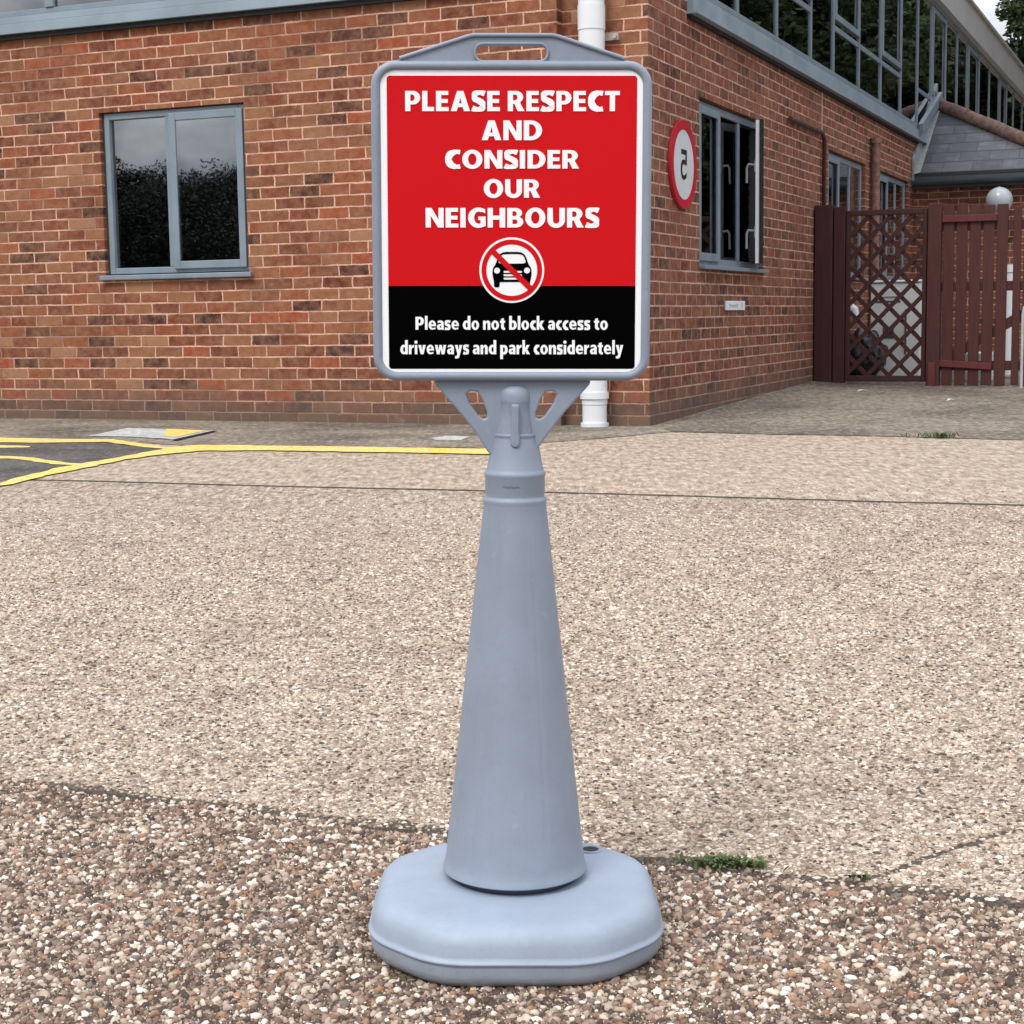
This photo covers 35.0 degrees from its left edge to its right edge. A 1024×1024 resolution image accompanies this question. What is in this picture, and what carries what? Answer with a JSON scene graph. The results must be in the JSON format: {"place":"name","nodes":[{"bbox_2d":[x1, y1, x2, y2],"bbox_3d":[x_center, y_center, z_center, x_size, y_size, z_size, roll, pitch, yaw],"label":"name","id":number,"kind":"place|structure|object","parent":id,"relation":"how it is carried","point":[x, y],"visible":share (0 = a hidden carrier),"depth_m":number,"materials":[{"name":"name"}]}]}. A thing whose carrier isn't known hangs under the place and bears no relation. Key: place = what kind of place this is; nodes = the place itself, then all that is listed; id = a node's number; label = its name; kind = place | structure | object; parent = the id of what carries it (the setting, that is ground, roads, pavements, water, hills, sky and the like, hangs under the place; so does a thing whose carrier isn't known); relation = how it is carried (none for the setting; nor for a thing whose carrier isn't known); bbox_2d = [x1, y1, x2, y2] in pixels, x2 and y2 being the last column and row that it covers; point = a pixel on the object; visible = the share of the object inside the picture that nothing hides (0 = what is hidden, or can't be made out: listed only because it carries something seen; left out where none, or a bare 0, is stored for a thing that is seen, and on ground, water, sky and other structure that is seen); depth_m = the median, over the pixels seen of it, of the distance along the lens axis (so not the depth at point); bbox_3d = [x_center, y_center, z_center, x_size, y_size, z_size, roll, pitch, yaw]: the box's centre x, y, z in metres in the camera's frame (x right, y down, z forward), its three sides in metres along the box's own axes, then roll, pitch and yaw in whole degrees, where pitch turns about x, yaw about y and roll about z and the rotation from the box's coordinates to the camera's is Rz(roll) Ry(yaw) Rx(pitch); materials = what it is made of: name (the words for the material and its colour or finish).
{"place":"outdoors","nodes":[
{"label":"outdoors","id":0,"kind":"place"},
{"bbox_2d":[0,381,1023,1023],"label":"ground","id":1,"kind":"structure","parent":0,"point":[660,465],"depth_m":4.19,"materials":[{"name":"beige gravel"}]},
{"bbox_2d":[0,442,160,482],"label":"asphalt patch","id":2,"kind":"object","parent":1,"relation":"on","point":[62,452],"visible":1,"depth_m":8.60,"materials":[{"name":"grey asphalt"}]},
{"bbox_2d":[0,445,29,447],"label":"yellow line","id":3,"kind":"object","parent":2,"relation":"on","point":[6,446],"visible":1,"depth_m":9.10,"materials":[{"name":"paint"}]},
{"bbox_2d":[0,456,79,464],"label":"yellow line","id":4,"kind":"object","parent":2,"relation":"on","point":[37,460],"visible":1,"depth_m":8.26,"materials":[{"name":"paint"}]},
{"bbox_2d":[0,437,176,448],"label":"yellow line","id":5,"kind":"object","parent":2,"relation":"on","point":[31,440],"visible":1,"depth_m":9.46,"materials":[{"name":"paint"}]},
{"bbox_2d":[0,445,488,484],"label":"yellow line","id":6,"kind":"object","parent":1,"relation":"on","point":[188,448],"visible":0.98,"depth_m":8.56,"materials":[{"name":"paint"}]},
{"bbox_2d":[0,418,670,447],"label":"gutter strip","id":7,"kind":"object","parent":1,"relation":"on","point":[271,433],"visible":0.88,"depth_m":9.88,"materials":[{"name":"grey concrete"}]},
{"bbox_2d":[90,428,214,439],"bbox_3d":[-2.206,-0.480,9.937,1.097,0.005,0.680,4,8,33],"label":"access cover","id":8,"kind":"object","parent":7,"relation":"on","point":[175,434],"visible":1,"depth_m":9.96,"materials":[{"name":"metal"}]},
{"bbox_2d":[432,436,469,439],"bbox_3d":[-0.358,-0.421,9.237,0.200,0.002,0.346,0,7,10],"label":"pale patch","id":9,"kind":"object","parent":7,"relation":"on","point":[450,438],"visible":1,"depth_m":9.23,"materials":[{"name":"white paint"}]},
{"bbox_2d":[0,0,1023,426],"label":"office building","id":10,"kind":"structure","parent":1,"relation":"on","point":[184,208],"depth_m":11.21,"materials":[{"name":"brick"}]},
{"bbox_2d":[0,0,165,17],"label":"ribbon window","id":11,"kind":"structure","parent":10,"relation":"in","point":[8,8],"depth_m":11.28,"materials":[{"name":"grey paint"}]},
{"bbox_2d":[99,103,253,280],"bbox_3d":[-2.277,-2.190,11.206,1.240,1.152,0.289,2,7,23],"label":"window","id":12,"kind":"structure","parent":10,"relation":"in","point":[175,190],"depth_m":11.12,"materials":[{"name":"grey paint"}]},
{"bbox_2d":[668,120,696,208],"bbox_3d":[1.099,-2.234,10.449,0.020,0.560,0.560,2,7,23],"label":"speed sign","id":13,"kind":"object","parent":10,"relation":"attached to","point":[682,165],"visible":1,"depth_m":10.42,"materials":[{"name":"white metal"}]},
{"bbox_2d":[699,100,768,273],"bbox_3d":[1.608,-2.290,11.616,0.238,1.124,1.710,2,7,23],"label":"window","id":14,"kind":"structure","parent":10,"relation":"in","point":[719,129],"depth_m":11.62,"materials":[{"name":"grey paint"}]},
{"bbox_2d":[725,301,744,309],"bbox_3d":[1.610,-1.490,11.721,0.016,0.067,0.500,2,7,23],"label":"name plate","id":15,"kind":"object","parent":10,"relation":"attached to","point":[734,305],"visible":1,"depth_m":11.69,"materials":[{"name":"grey"}]},
{"bbox_2d":[828,152,868,280],"bbox_3d":[3.124,-2.752,15.261,0.140,1.124,1.700,2,7,23],"label":"window","id":16,"kind":"structure","parent":10,"relation":"in","point":[844,175],"depth_m":15.42,"materials":[{"name":"grey paint"}]},
{"bbox_2d":[850,304,858,317],"bbox_3d":[3.081,-1.857,14.900,0.213,0.160,0.090,2,7,23],"label":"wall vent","id":17,"kind":"object","parent":10,"relation":"attached to","point":[854,309],"depth_m":14.84,"materials":[{"name":"white plastic"}]},
{"bbox_2d":[709,0,1023,172],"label":"ribbon window","id":18,"kind":"structure","parent":10,"relation":"in","point":[894,53],"depth_m":17.06,"materials":[{"name":"grey paint"}]},
{"bbox_2d":[879,173,904,279],"bbox_3d":[4.091,-3.036,17.505,0.140,1.124,1.720,2,7,23],"label":"window","id":19,"kind":"structure","parent":10,"relation":"in","point":[892,191],"depth_m":17.60,"materials":[{"name":"grey paint"}]},
{"bbox_2d":[0,778,1023,1023],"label":"gravel","id":20,"kind":"structure","parent":1,"relation":"on","point":[754,904],"depth_m":2.22,"materials":[{"name":"brown gravel"}]},
{"bbox_2d":[368,33,663,985],"bbox_3d":[0.005,-0.020,2.180,0.398,1.214,0.397,0,7,0],"label":"cone sign","id":21,"kind":"object","parent":1,"relation":"on","point":[510,227],"visible":1,"depth_m":2.15,"materials":[{"name":"grey plastic"}]},
{"bbox_2d":[656,852,789,872],"bbox_3d":[0.325,0.540,2.509,0.207,0.017,0.063,0,7,10],"label":"weed tuft","id":22,"kind":"object","parent":1,"relation":"on","point":[724,861],"visible":1,"depth_m":2.50,"materials":[{"name":"green plant"}]},
{"bbox_2d":[653,370,1023,439],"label":"ramp slab","id":23,"kind":"structure","parent":1,"relation":"on","point":[912,409],"depth_m":10.81,"materials":[{"name":"concrete"}]},
{"bbox_2d":[814,205,846,382],"bbox_3d":[2.750,-1.854,14.034,0.258,1.571,0.100,2,7,23],"label":"fence post","id":24,"kind":"object","parent":23,"relation":"on","point":[829,291],"visible":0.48,"depth_m":13.99,"materials":[{"name":"brown wood"}]},
{"bbox_2d":[845,208,927,381],"bbox_3d":[3.192,-1.843,13.862,0.680,1.455,0.052,2,7,23],"label":"trellis panel","id":25,"kind":"object","parent":23,"relation":"on","point":[922,294],"visible":1,"depth_m":13.85,"materials":[{"name":"brown wood"}]},
{"bbox_2d":[1020,306,1023,387],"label":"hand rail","id":26,"kind":"object","parent":23,"relation":"on","point":[1022,350],"visible":1,"depth_m":13.23,"materials":[{"name":"metal"}]},
{"bbox_2d":[848,871,890,880],"bbox_3d":[0.537,0.548,2.443,0.063,0.011,0.024,-1,7,0],"label":"weed tuft","id":27,"kind":"object","parent":1,"relation":"on","point":[866,875],"visible":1,"depth_m":2.44,"materials":[{"name":"green plant"}]},
{"bbox_2d":[901,431,959,437],"bbox_3d":[2.276,-0.423,8.825,0.329,0.045,0.165,-1,7,0],"label":"weed tuft","id":28,"kind":"object","parent":1,"relation":"on","point":[941,435],"visible":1,"depth_m":8.81,"materials":[{"name":"green plant"}]},
{"bbox_2d":[925,203,942,385],"bbox_3d":[3.559,-1.802,13.695,0.110,1.576,0.135,2,7,23],"label":"gate post","id":29,"kind":"object","parent":1,"relation":"on","point":[934,296],"visible":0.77,"depth_m":13.65,"materials":[{"name":"brown wood"}]},
{"bbox_2d":[939,203,1023,385],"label":"wooden gate","id":30,"kind":"structure","parent":29,"relation":"attached to","point":[976,222],"depth_m":13.54,"materials":[{"name":"brown wood"}]},
{"bbox_2d":[911,83,1023,360],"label":"brick annex","id":31,"kind":"object","parent":1,"relation":"on","point":[963,145],"visible":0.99,"depth_m":18.42,"materials":[{"name":"brown brick"}]},
{"bbox_2d":[986,187,1012,213],"bbox_3d":[5.383,-3.394,18.001,0.290,0.410,0.421,-1,7,2],"label":"wall lamp","id":32,"kind":"object","parent":31,"relation":"attached to","point":[999,195],"visible":0.51,"depth_m":17.82,"materials":[{"name":"grey"}]},
{"bbox_2d":[995,0,1023,64],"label":"tree","id":33,"kind":"object","parent":1,"relation":"on","point":[1011,12],"visible":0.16,"depth_m":42.45,"materials":[{"name":"green plant"}]},
{"bbox_2d":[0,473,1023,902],"bbox_3d":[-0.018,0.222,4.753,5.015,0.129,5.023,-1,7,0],"label":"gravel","id":34,"kind":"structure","parent":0,"point":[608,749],"depth_m":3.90,"materials":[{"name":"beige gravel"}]},
{"bbox_2d":[850,327,888,375],"bbox_3d":[3.186,-1.446,14.736,0.443,0.466,0.386,2,7,23],"label":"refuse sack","id":35,"kind":"object","parent":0,"point":[867,341],"visible":0.3,"depth_m":14.61,"materials":[{"name":"black plastic"}]},
{"bbox_2d":[871,280,921,375],"bbox_3d":[3.597,-1.707,15.094,0.470,0.882,0.495,2,7,23],"label":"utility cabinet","id":36,"kind":"object","parent":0,"point":[900,330],"visible":0.5,"depth_m":14.88,"materials":[{"name":"white metal"}]},
{"bbox_2d":[952,264,1012,381],"bbox_3d":[4.209,-1.709,14.626,0.421,1.033,0.914,4,8,32],"label":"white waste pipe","id":37,"kind":"object","parent":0,"point":[1009,314],"visible":0.28,"depth_m":14.82,"materials":[{"name":"plastic"}]},
{"bbox_2d":[973,0,1021,41],"label":"sky","id":38,"kind":"structure","parent":0,"point":[988,7],"materials":[{"name":"white"}]}
]}

